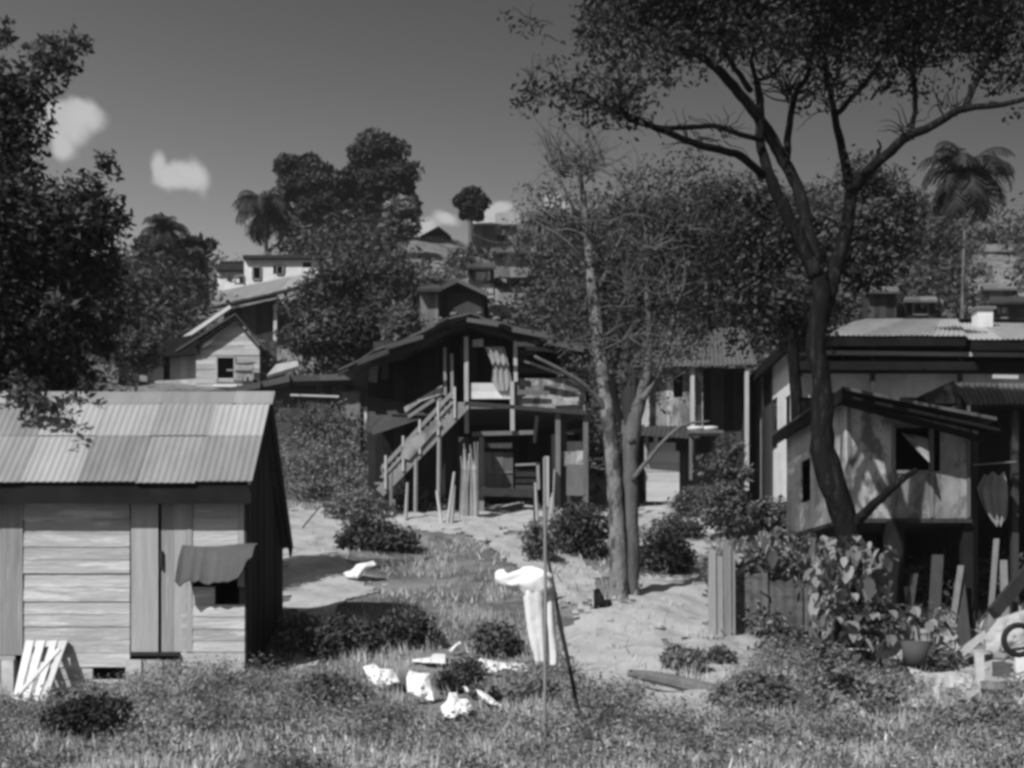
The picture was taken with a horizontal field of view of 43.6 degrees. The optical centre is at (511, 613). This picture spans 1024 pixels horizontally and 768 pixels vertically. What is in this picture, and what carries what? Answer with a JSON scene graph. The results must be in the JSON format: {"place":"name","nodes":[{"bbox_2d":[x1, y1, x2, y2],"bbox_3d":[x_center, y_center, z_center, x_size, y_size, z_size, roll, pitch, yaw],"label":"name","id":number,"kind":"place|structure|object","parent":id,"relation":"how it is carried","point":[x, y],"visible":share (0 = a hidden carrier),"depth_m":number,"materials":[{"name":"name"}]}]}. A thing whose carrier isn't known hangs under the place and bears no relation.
{"place":"outdoors","nodes":[
{"label":"outdoors","id":0,"kind":"place"},
{"bbox_2d":[0,237,1023,767],"bbox_3d":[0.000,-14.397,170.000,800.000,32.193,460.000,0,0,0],"label":"ground","id":1,"kind":"structure","parent":0,"point":[434,249],"depth_m":21.07,"materials":[{"name":"soil"}]},
{"bbox_2d":[12,640,67,701],"bbox_3d":[-5.786,0.693,15.564,0.528,0.717,0.772,0,0,0],"label":"slatted frame","id":2,"kind":"object","parent":1,"relation":"on","point":[34,664],"visible":0.76,"depth_m":15.59,"materials":[{"name":"white paint"}]},
{"bbox_2d":[0,14,143,432],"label":"leafy tree","id":3,"kind":"object","parent":1,"relation":"on","point":[49,263],"visible":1,"depth_m":17.71,"materials":[{"name":"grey plant"}]},
{"bbox_2d":[32,689,138,740],"bbox_3d":[-3.436,0.850,10.366,0.876,0.498,0.708,0,0,0],"label":"bush","id":4,"kind":"object","parent":1,"relation":"on","point":[103,710],"visible":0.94,"depth_m":10.19,"materials":[{"name":"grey plant"}]},
{"bbox_2d":[102,315,168,391],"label":"bush","id":5,"kind":"object","parent":1,"relation":"on","point":[139,346],"visible":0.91,"depth_m":43.68,"materials":[{"name":"plant"}]},
{"bbox_2d":[0,391,292,695],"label":"wooden shed","id":6,"kind":"structure","parent":1,"relation":"on","point":[143,523],"depth_m":15.97,"materials":[{"name":"wood"}]},
{"bbox_2d":[130,482,178,655],"bbox_3d":[-4.450,-0.551,15.945,0.607,2.160,0.060,0,0,0],"label":"door","id":7,"kind":"structure","parent":6,"relation":"in","point":[144,517],"depth_m":15.95,"materials":[{"name":"grey wood"}]},
{"bbox_2d":[139,212,189,281],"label":"palm tree","id":8,"kind":"object","parent":1,"relation":"on","point":[165,226],"visible":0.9,"depth_m":65.77,"materials":[{"name":"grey plant"}]},
{"bbox_2d":[129,231,218,313],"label":"bushy tree","id":9,"kind":"object","parent":1,"relation":"on","point":[200,248],"visible":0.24,"depth_m":69.52,"materials":[{"name":"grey plant"}]},
{"bbox_2d":[118,305,278,387],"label":"gabled cottage","id":10,"kind":"structure","parent":1,"relation":"on","point":[232,349],"depth_m":49.97,"materials":[{"name":"white paint"}]},
{"bbox_2d":[209,274,306,344],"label":"sloping roof house","id":11,"kind":"structure","parent":1,"relation":"on","point":[262,320],"depth_m":61.98,"materials":[{"name":"metal"}]},
{"bbox_2d":[232,186,297,254],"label":"palm tree","id":12,"kind":"object","parent":1,"relation":"on","point":[268,209],"visible":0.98,"depth_m":82.86,"materials":[{"name":"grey plant"}]},
{"bbox_2d":[215,255,322,298],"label":"white hill house","id":13,"kind":"structure","parent":1,"relation":"on","point":[252,269],"depth_m":75.97,"materials":[{"name":"paint"}]},
{"bbox_2d":[196,361,367,458],"bbox_3d":[-6.968,-5.156,39.659,5.926,4.712,4.838,0,0,0],"label":"hut","id":14,"kind":"object","parent":1,"relation":"on","point":[287,389],"visible":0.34,"depth_m":37.97,"materials":[{"name":"metal"}]},
{"bbox_2d":[341,392,359,452],"bbox_3d":[-4.771,-5.651,37.891,0.564,1.827,0.030,0,0,0],"label":"door","id":15,"kind":"structure","parent":14,"relation":"in","point":[352,398],"depth_m":37.87,"materials":[{"name":"wood"}]},
{"bbox_2d":[271,607,326,652],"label":"bush","id":16,"kind":"object","parent":1,"relation":"on","point":[289,632],"visible":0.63,"depth_m":17.04,"materials":[{"name":"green plant"}]},
{"bbox_2d":[272,151,359,251],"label":"round tree","id":17,"kind":"object","parent":1,"relation":"on","point":[307,183],"visible":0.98,"depth_m":81.24,"materials":[{"name":"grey plant"}]},
{"bbox_2d":[274,397,367,500],"bbox_3d":[-5.402,-4.910,37.213,4.215,4.076,5.744,0,0,0],"label":"bush","id":18,"kind":"object","parent":1,"relation":"on","point":[329,454],"visible":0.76,"depth_m":36.13,"materials":[{"name":"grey plant"}]},
{"bbox_2d":[292,671,375,706],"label":"bush","id":19,"kind":"object","parent":1,"relation":"on","point":[327,681],"visible":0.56,"depth_m":12.51,"materials":[{"name":"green plant"}]},
{"bbox_2d":[297,611,392,662],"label":"bush","id":20,"kind":"object","parent":1,"relation":"on","point":[343,633],"visible":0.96,"depth_m":16.61,"materials":[{"name":"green plant"}]},
{"bbox_2d":[271,252,421,373],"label":"bushy tree","id":21,"kind":"object","parent":1,"relation":"on","point":[332,319],"visible":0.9,"depth_m":43.42,"materials":[{"name":"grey plant"}]},
{"bbox_2d":[333,461,382,504],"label":"bush","id":22,"kind":"object","parent":1,"relation":"on","point":[351,480],"visible":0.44,"depth_m":33.54,"materials":[{"name":"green plant"}]},
{"bbox_2d":[320,483,398,521],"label":"bush","id":23,"kind":"object","parent":1,"relation":"on","point":[347,506],"visible":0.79,"depth_m":29.27,"materials":[{"name":"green plant"}]},
{"bbox_2d":[332,508,421,552],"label":"bush","id":24,"kind":"object","parent":1,"relation":"on","point":[365,534],"visible":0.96,"depth_m":25.11,"materials":[{"name":"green plant"}]},
{"bbox_2d":[332,127,424,239],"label":"round tree","id":25,"kind":"object","parent":1,"relation":"on","point":[383,175],"visible":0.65,"depth_m":83.01,"materials":[{"name":"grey plant"}]},
{"bbox_2d":[363,664,400,688],"bbox_3d":[-1.404,0.675,13.776,0.343,0.258,0.433,0,0,-19],"label":"shirt","id":26,"kind":"object","parent":1,"relation":"on","point":[389,674],"visible":0.81,"depth_m":13.72,"materials":[{"name":"fabric"}]},
{"bbox_2d":[382,194,421,253],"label":"tree","id":27,"kind":"object","parent":1,"relation":"on","point":[411,224],"visible":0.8,"depth_m":77.66,"materials":[{"name":"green plant"}]},
{"bbox_2d":[376,298,435,340],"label":"bush","id":28,"kind":"object","parent":1,"relation":"on","point":[403,323],"visible":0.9,"depth_m":39.71,"materials":[{"name":"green plant"}]},
{"bbox_2d":[366,604,447,648],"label":"bush","id":29,"kind":"object","parent":1,"relation":"on","point":[397,625],"visible":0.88,"depth_m":16.85,"materials":[{"name":"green plant"}]},
{"bbox_2d":[374,480,456,511],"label":"bush","id":30,"kind":"object","parent":1,"relation":"on","point":[427,500],"visible":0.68,"depth_m":30.79,"materials":[{"name":"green plant"}]},
{"bbox_2d":[406,670,433,700],"bbox_3d":[-0.887,0.701,12.413,0.288,0.284,0.412,0,0,0],"label":"shirt","id":31,"kind":"object","parent":1,"relation":"on","point":[419,684],"visible":0.98,"depth_m":12.35,"materials":[{"name":"fabric"}]},
{"bbox_2d":[418,285,443,329],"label":"lean hut","id":32,"kind":"object","parent":1,"relation":"on","point":[429,299],"visible":0.39,"depth_m":42.97,"materials":[{"name":"metal"}]},
{"bbox_2d":[441,692,471,718],"bbox_3d":[-0.502,0.832,11.577,0.287,0.221,0.378,0,0,0],"label":"shirt","id":33,"kind":"object","parent":1,"relation":"on","point":[454,702],"visible":0.92,"depth_m":11.52,"materials":[{"name":"fabric"}]},
{"bbox_2d":[434,656,488,695],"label":"bush","id":34,"kind":"object","parent":1,"relation":"on","point":[458,676],"visible":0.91,"depth_m":13.49,"materials":[{"name":"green plant"}]},
{"bbox_2d":[438,278,488,320],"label":"scrap hut","id":35,"kind":"object","parent":1,"relation":"on","point":[459,296],"visible":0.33,"depth_m":45.97,"materials":[{"name":"wood"}]},
{"bbox_2d":[337,312,593,510],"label":"timber house","id":36,"kind":"structure","parent":1,"relation":"on","point":[524,414],"depth_m":31.39,"materials":[{"name":"wood"}]},
{"bbox_2d":[374,385,467,511],"bbox_3d":[-2.152,-3.951,30.470,2.254,3.154,1.140,0,0,0],"label":"outside stair","id":37,"kind":"object","parent":36,"relation":"attached to","point":[416,448],"visible":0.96,"depth_m":29.96,"materials":[{"name":"grey wood"}]},
{"bbox_2d":[61,263,882,491],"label":"scrub","id":38,"kind":"object","parent":1,"relation":"on","point":[593,418],"visible":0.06,"depth_m":48.81,"materials":[{"name":"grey plant"}]},
{"bbox_2d":[451,185,492,254],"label":"tree","id":39,"kind":"object","parent":1,"relation":"on","point":[471,202],"visible":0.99,"depth_m":83.70,"materials":[{"name":"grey plant"}]},
{"bbox_2d":[466,263,495,305],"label":"hillside hut","id":40,"kind":"object","parent":1,"relation":"on","point":[479,273],"visible":0.73,"depth_m":57.98,"materials":[{"name":"metal"}]},
{"bbox_2d":[464,680,501,701],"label":"bush","id":41,"kind":"object","parent":1,"relation":"on","point":[490,689],"visible":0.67,"depth_m":12.10,"materials":[{"name":"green plant"}]},
{"bbox_2d":[466,618,525,659],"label":"bush","id":42,"kind":"object","parent":1,"relation":"on","point":[498,640],"visible":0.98,"depth_m":16.68,"materials":[{"name":"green plant"}]},
{"bbox_2d":[473,213,519,257],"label":"pale roof house","id":43,"kind":"structure","parent":1,"relation":"on","point":[485,230],"depth_m":85.98,"materials":[{"name":"metal"}]},
{"bbox_2d":[490,248,531,283],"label":"ridge hut","id":44,"kind":"object","parent":1,"relation":"on","point":[502,271],"visible":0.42,"depth_m":63.98,"materials":[{"name":"metal"}]},
{"bbox_2d":[0,599,1023,767],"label":"grass","id":45,"kind":"structure","parent":1,"relation":"on","point":[131,761],"depth_m":10.30,"materials":[{"name":"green plant"}]},
{"bbox_2d":[0,691,1023,767],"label":"dry grass","id":46,"kind":"structure","parent":1,"relation":"on","point":[693,756],"depth_m":10.00,"materials":[{"name":"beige plant"}]},
{"bbox_2d":[518,519,558,561],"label":"bush","id":47,"kind":"object","parent":1,"relation":"on","point":[534,544],"visible":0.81,"depth_m":23.21,"materials":[{"name":"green plant"}]},
{"bbox_2d":[502,674,579,706],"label":"bush","id":48,"kind":"object","parent":1,"relation":"on","point":[535,686],"visible":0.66,"depth_m":11.93,"materials":[{"name":"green plant"}]},
{"bbox_2d":[64,162,1023,340],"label":"scrub","id":49,"kind":"object","parent":1,"relation":"on","point":[332,244],"visible":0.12,"depth_m":68.21,"materials":[{"name":"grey plant"}]},
{"bbox_2d":[527,211,564,246],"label":"brush house","id":50,"kind":"structure","parent":1,"relation":"on","point":[529,213],"depth_m":79.97,"materials":[{"name":"metal"}]},
{"bbox_2d":[543,457,552,741],"bbox_3d":[0.081,0.012,10.010,0.457,2.434,0.141,0,0,17],"label":"clothes post","id":51,"kind":"object","parent":1,"relation":"on","point":[546,577],"visible":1,"depth_m":9.89,"materials":[{"name":"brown wood"}]},
{"bbox_2d":[495,566,556,664],"bbox_3d":[0.110,0.017,10.059,0.492,0.781,0.184,0,0,-5],"label":"cloth","id":52,"kind":"object","parent":51,"relation":"hanging from","point":[527,582],"visible":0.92,"depth_m":10.02,"materials":[{"name":"fabric"}]},
{"bbox_2d":[547,549,580,721],"bbox_3d":[0.467,0.264,10.731,0.101,1.592,0.466,0,0,45],"label":"clothes prop","id":53,"kind":"object","parent":1,"relation":"on","point":[565,649],"visible":0.78,"depth_m":10.72,"materials":[{"name":"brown wood"}]},
{"bbox_2d":[547,494,608,558],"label":"bush","id":54,"kind":"object","parent":1,"relation":"on","point":[579,529],"visible":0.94,"depth_m":24.34,"materials":[{"name":"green plant"}]},
{"bbox_2d":[475,111,756,599],"bbox_3d":[1.650,-4.088,20.523,4.432,8.240,2.651,0,0,0],"label":"twin trunked tree","id":55,"kind":"object","parent":1,"relation":"on","point":[623,503],"visible":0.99,"depth_m":20.02,"materials":[{"name":"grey plant"}]},
{"bbox_2d":[284,499,1023,681],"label":"weeds","id":56,"kind":"object","parent":1,"relation":"on","point":[401,591],"visible":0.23,"depth_m":20.70,"materials":[{"name":"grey plant"}]},
{"bbox_2d":[639,528,698,575],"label":"bush","id":57,"kind":"object","parent":1,"relation":"on","point":[663,552],"visible":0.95,"depth_m":22.69,"materials":[{"name":"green plant"}]},
{"bbox_2d":[643,505,711,540],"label":"bush","id":58,"kind":"object","parent":1,"relation":"on","point":[691,528],"visible":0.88,"depth_m":27.16,"materials":[{"name":"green plant"}]},
{"bbox_2d":[658,641,712,675],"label":"bush","id":59,"kind":"object","parent":1,"relation":"on","point":[676,655],"visible":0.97,"depth_m":15.77,"materials":[{"name":"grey plant"}]},
{"bbox_2d":[667,485,706,518],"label":"bush","id":60,"kind":"object","parent":1,"relation":"on","point":[688,503],"visible":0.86,"depth_m":29.49,"materials":[{"name":"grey plant"}]},
{"bbox_2d":[622,326,756,503],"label":"plank house","id":61,"kind":"structure","parent":1,"relation":"on","point":[718,397],"depth_m":33.98,"materials":[{"name":"wood"}]},
{"bbox_2d":[687,430,722,479],"bbox_3d":[4.772,-3.897,31.650,0.824,1.190,0.500,0,0,0],"label":"wash shelf","id":62,"kind":"object","parent":61,"relation":"attached to","point":[716,433],"visible":0.81,"depth_m":31.66,"materials":[{"name":"wood"}]},
{"bbox_2d":[367,228,1023,473],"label":"ground cover","id":63,"kind":"object","parent":1,"relation":"on","point":[464,254],"visible":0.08,"depth_m":70.61,"materials":[{"name":"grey plant"}]},
{"bbox_2d":[716,555,722,636],"bbox_3d":[2.927,-0.175,18.095,0.114,1.312,0.130,0,0,0],"label":"plank","id":64,"kind":"object","parent":1,"relation":"on","point":[719,591],"visible":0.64,"depth_m":18.09,"materials":[{"name":"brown wood"}]},
{"bbox_2d":[701,642,739,664],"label":"bush","id":65,"kind":"object","parent":1,"relation":"on","point":[717,654],"visible":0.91,"depth_m":16.27,"materials":[{"name":"grey plant"}]},
{"bbox_2d":[723,544,731,636],"bbox_3d":[3.041,-0.251,18.125,0.138,1.465,0.130,0,0,0],"label":"plank","id":66,"kind":"object","parent":1,"relation":"on","point":[727,616],"visible":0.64,"depth_m":18.11,"materials":[{"name":"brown wood"}]},
{"bbox_2d":[691,431,764,539],"bbox_3d":[4.531,-2.663,26.981,1.508,2.400,1.267,0,0,0],"label":"bush","id":67,"kind":"object","parent":1,"relation":"on","point":[726,512],"visible":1,"depth_m":26.85,"materials":[{"name":"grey plant"}]},
{"bbox_2d":[701,545,794,587],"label":"bush","id":68,"kind":"object","parent":1,"relation":"on","point":[758,559],"visible":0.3,"depth_m":18.76,"materials":[{"name":"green plant"}]},
{"bbox_2d":[706,667,806,716],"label":"bush","id":69,"kind":"object","parent":1,"relation":"on","point":[772,691],"visible":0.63,"depth_m":12.17,"materials":[{"name":"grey plant"}]},
{"bbox_2d":[497,0,1023,647],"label":"spreading tree","id":70,"kind":"object","parent":1,"relation":"on","point":[765,26],"visible":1,"depth_m":16.88,"materials":[{"name":"grey plant"}]},
{"bbox_2d":[735,600,791,634],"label":"bush","id":71,"kind":"object","parent":1,"relation":"on","point":[761,623],"visible":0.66,"depth_m":18.31,"materials":[{"name":"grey plant"}]},
{"bbox_2d":[751,494,786,529],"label":"bush","id":72,"kind":"object","parent":1,"relation":"on","point":[773,515],"visible":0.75,"depth_m":27.45,"materials":[{"name":"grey plant"}]},
{"bbox_2d":[747,621,817,661],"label":"bush","id":73,"kind":"object","parent":1,"relation":"on","point":[783,640],"visible":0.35,"depth_m":17.36,"materials":[{"name":"grey plant"}]},
{"bbox_2d":[735,571,831,635],"bbox_3d":[3.901,-0.135,18.410,1.424,0.935,0.130,0,0,0],"label":"sheet fence","id":74,"kind":"object","parent":1,"relation":"on","point":[756,586],"visible":0.77,"depth_m":18.41,"materials":[{"name":"metal"}]},
{"bbox_2d":[671,151,965,553],"bbox_3d":[7.074,-5.231,26.876,7.476,8.138,3.480,0,0,-21],"label":"bushy tree","id":75,"kind":"object","parent":1,"relation":"on","point":[772,238],"visible":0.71,"depth_m":25.84,"materials":[{"name":"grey plant"}]},
{"bbox_2d":[777,636,864,674],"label":"bush","id":76,"kind":"object","parent":1,"relation":"on","point":[835,650],"visible":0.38,"depth_m":15.61,"materials":[{"name":"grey plant"}]},
{"bbox_2d":[796,534,904,675],"bbox_3d":[4.298,-0.042,16.054,1.402,1.870,1.196,0,0,0],"label":"broad leaved plant","id":77,"kind":"object","parent":1,"relation":"on","point":[874,579],"visible":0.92,"depth_m":15.89,"materials":[{"name":"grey plant"}]},
{"bbox_2d":[805,663,907,716],"bbox_3d":[3.150,0.771,11.549,1.014,0.651,0.799,0,0,0],"label":"bush","id":78,"kind":"object","parent":1,"relation":"on","point":[838,680],"visible":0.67,"depth_m":11.44,"materials":[{"name":"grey plant"}]},
{"bbox_2d":[849,286,898,320],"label":"hillside hut","id":79,"kind":"object","parent":1,"relation":"on","point":[878,303],"visible":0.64,"depth_m":57.98,"materials":[{"name":"wood"}]},
{"bbox_2d":[845,590,907,675],"bbox_3d":[4.555,0.345,16.056,0.804,1.272,0.793,0,0,0],"label":"bush","id":80,"kind":"object","parent":1,"relation":"on","point":[888,627],"visible":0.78,"depth_m":15.90,"materials":[{"name":"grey plant"}]},
{"bbox_2d":[748,306,1023,504],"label":"hip roof house","id":81,"kind":"structure","parent":1,"relation":"on","point":[911,359],"depth_m":30.06,"materials":[{"name":"metal"}]},
{"bbox_2d":[772,386,1023,630],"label":"patched shack","id":82,"kind":"structure","parent":1,"relation":"on","point":[882,442],"depth_m":19.98,"materials":[{"name":"wood"}]},
{"bbox_2d":[892,424,932,473],"bbox_3d":[6.241,-2.563,19.750,0.632,0.766,0.500,0,0,0],"label":"window","id":83,"kind":"structure","parent":82,"relation":"in","point":[920,443],"depth_m":19.94,"materials":[{"name":"grey wood"}]},
{"bbox_2d":[901,641,929,665],"bbox_3d":[4.883,0.483,15.500,0.340,0.300,0.340,0,0,0],"label":"bucket","id":84,"kind":"object","parent":1,"relation":"on","point":[914,653],"visible":0.99,"depth_m":15.37,"materials":[{"name":"metal"}]},
{"bbox_2d":[897,296,937,318],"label":"hillside hut","id":85,"kind":"object","parent":1,"relation":"on","point":[905,309],"visible":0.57,"depth_m":59.97,"materials":[{"name":"metal"}]},
{"bbox_2d":[893,638,968,672],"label":"bush","id":86,"kind":"object","parent":1,"relation":"on","point":[944,660],"visible":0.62,"depth_m":16.94,"materials":[{"name":"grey plant"}]},
{"bbox_2d":[927,555,943,639],"bbox_3d":[6.434,-0.233,19.465,0.171,1.340,0.661,0,0,26],"label":"plank","id":87,"kind":"object","parent":1,"relation":"on","point":[936,575],"visible":0.64,"depth_m":19.53,"materials":[{"name":"wood"}]},
{"bbox_2d":[881,548,999,613],"bbox_3d":[7.203,-0.445,21.311,2.084,1.327,1.559,0,0,23],"label":"bush","id":88,"kind":"object","parent":1,"relation":"on","point":[923,581],"visible":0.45,"depth_m":21.11,"materials":[{"name":"plant"}]},
{"bbox_2d":[953,584,970,646],"bbox_3d":[6.846,0.032,19.465,0.178,0.967,0.562,0,0,9],"label":"plank","id":89,"kind":"object","parent":1,"relation":"on","point":[963,629],"visible":0.71,"depth_m":19.42,"materials":[{"name":"wood"}]},
{"bbox_2d":[916,141,1015,318],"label":"palm tree","id":90,"kind":"object","parent":1,"relation":"on","point":[967,173],"visible":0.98,"depth_m":49.75,"materials":[{"name":"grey plant"}]},
{"bbox_2d":[913,380,1023,620],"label":"lean to","id":91,"kind":"object","parent":1,"relation":"on","point":[1003,403],"visible":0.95,"depth_m":20.69,"materials":[{"name":"wood"}]},
{"bbox_2d":[973,461,1015,465],"bbox_3d":[7.688,-2.389,20.400,0.690,0.073,0.023,0,0,0],"label":"clothes line","id":92,"kind":"object","parent":91,"relation":"attached to","point":[995,463],"visible":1,"depth_m":20.39,"materials":[{"name":"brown wood"}]},
{"bbox_2d":[977,472,1007,526],"bbox_3d":[7.665,-1.820,20.400,0.488,0.891,0.100,0,0,0],"label":"hanging cloth","id":93,"kind":"object","parent":92,"relation":"hanging from","point":[992,487],"visible":1,"depth_m":20.41,"materials":[{"name":"fabric"}]},
{"bbox_2d":[931,689,1023,733],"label":"bush","id":94,"kind":"object","parent":1,"relation":"on","point":[974,709],"visible":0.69,"depth_m":10.92,"materials":[{"name":"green plant"}]},
{"bbox_2d":[965,296,1023,318],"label":"hillside hut","id":95,"kind":"object","parent":1,"relation":"on","point":[1010,307],"visible":0.47,"depth_m":55.98,"materials":[{"name":"metal"}]},
{"bbox_2d":[974,283,1016,300],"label":"hillside hut","id":96,"kind":"object","parent":1,"relation":"on","point":[989,290],"visible":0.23,"depth_m":65.98,"materials":[{"name":"metal"}]},
{"bbox_2d":[978,549,1023,604],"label":"bush","id":97,"kind":"object","parent":1,"relation":"on","point":[1021,593],"visible":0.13,"depth_m":21.80,"materials":[{"name":"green plant"}]},
{"bbox_2d":[0,0,1023,267],"label":"sky","id":98,"kind":"structure","parent":0,"point":[196,102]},
{"bbox_2d":[283,491,1023,753],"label":"path","id":99,"kind":"structure","parent":0,"point":[316,582],"depth_m":20.03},
{"bbox_2d":[627,670,719,690],"bbox_3d":[1.898,0.807,13.898,1.368,0.368,0.192,0,0,28],"label":"plank","id":100,"kind":"object","parent":99,"relation":"on","point":[677,682],"visible":0.69,"depth_m":13.93,"materials":[{"name":"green wood"}]},
{"bbox_2d":[708,548,715,634],"bbox_3d":[2.820,-0.220,18.065,0.121,1.400,0.130,0,0,0],"label":"plank","id":101,"kind":"object","parent":99,"relation":"on","point":[712,590],"visible":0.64,"depth_m":18.06,"materials":[{"name":"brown wood"}]},
{"bbox_2d":[728,525,836,631],"bbox_3d":[3.998,-0.491,18.842,1.716,1.683,1.209,0,0,0],"label":"broad leaved plant","id":102,"kind":"object","parent":99,"relation":"on","point":[781,536],"visible":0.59,"depth_m":18.61,"materials":[{"name":"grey plant"}]},
{"bbox_2d":[890,601,960,647],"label":"broad leaved plant","id":103,"kind":"object","parent":99,"relation":"on","point":[933,629],"visible":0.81,"depth_m":17.35,"materials":[{"name":"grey plant"}]},
{"bbox_2d":[907,667,973,689],"bbox_3d":[4.513,0.679,13.406,0.652,0.228,0.392,0,0,0],"label":"sacking","id":104,"kind":"object","parent":99,"relation":"on","point":[952,677],"visible":0.79,"depth_m":13.36,"materials":[{"name":"fabric"}]},
{"bbox_2d":[985,539,998,647],"bbox_3d":[7.302,-0.301,19.465,0.084,1.695,0.660,0,0,32],"label":"plank","id":105,"kind":"object","parent":99,"relation":"on","point":[993,577],"visible":0.79,"depth_m":19.52,"materials":[{"name":"wood"}]},
{"bbox_2d":[984,610,1023,652],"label":"sheet","id":106,"kind":"object","parent":99,"relation":"on","point":[992,640],"visible":0.68,"depth_m":18.39,"materials":[{"name":"fabric"}]},
{"bbox_2d":[987,565,1023,618],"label":"beam","id":107,"kind":"structure","parent":99,"relation":"on","point":[1004,599],"depth_m":16.69,"materials":[{"name":"wood"}]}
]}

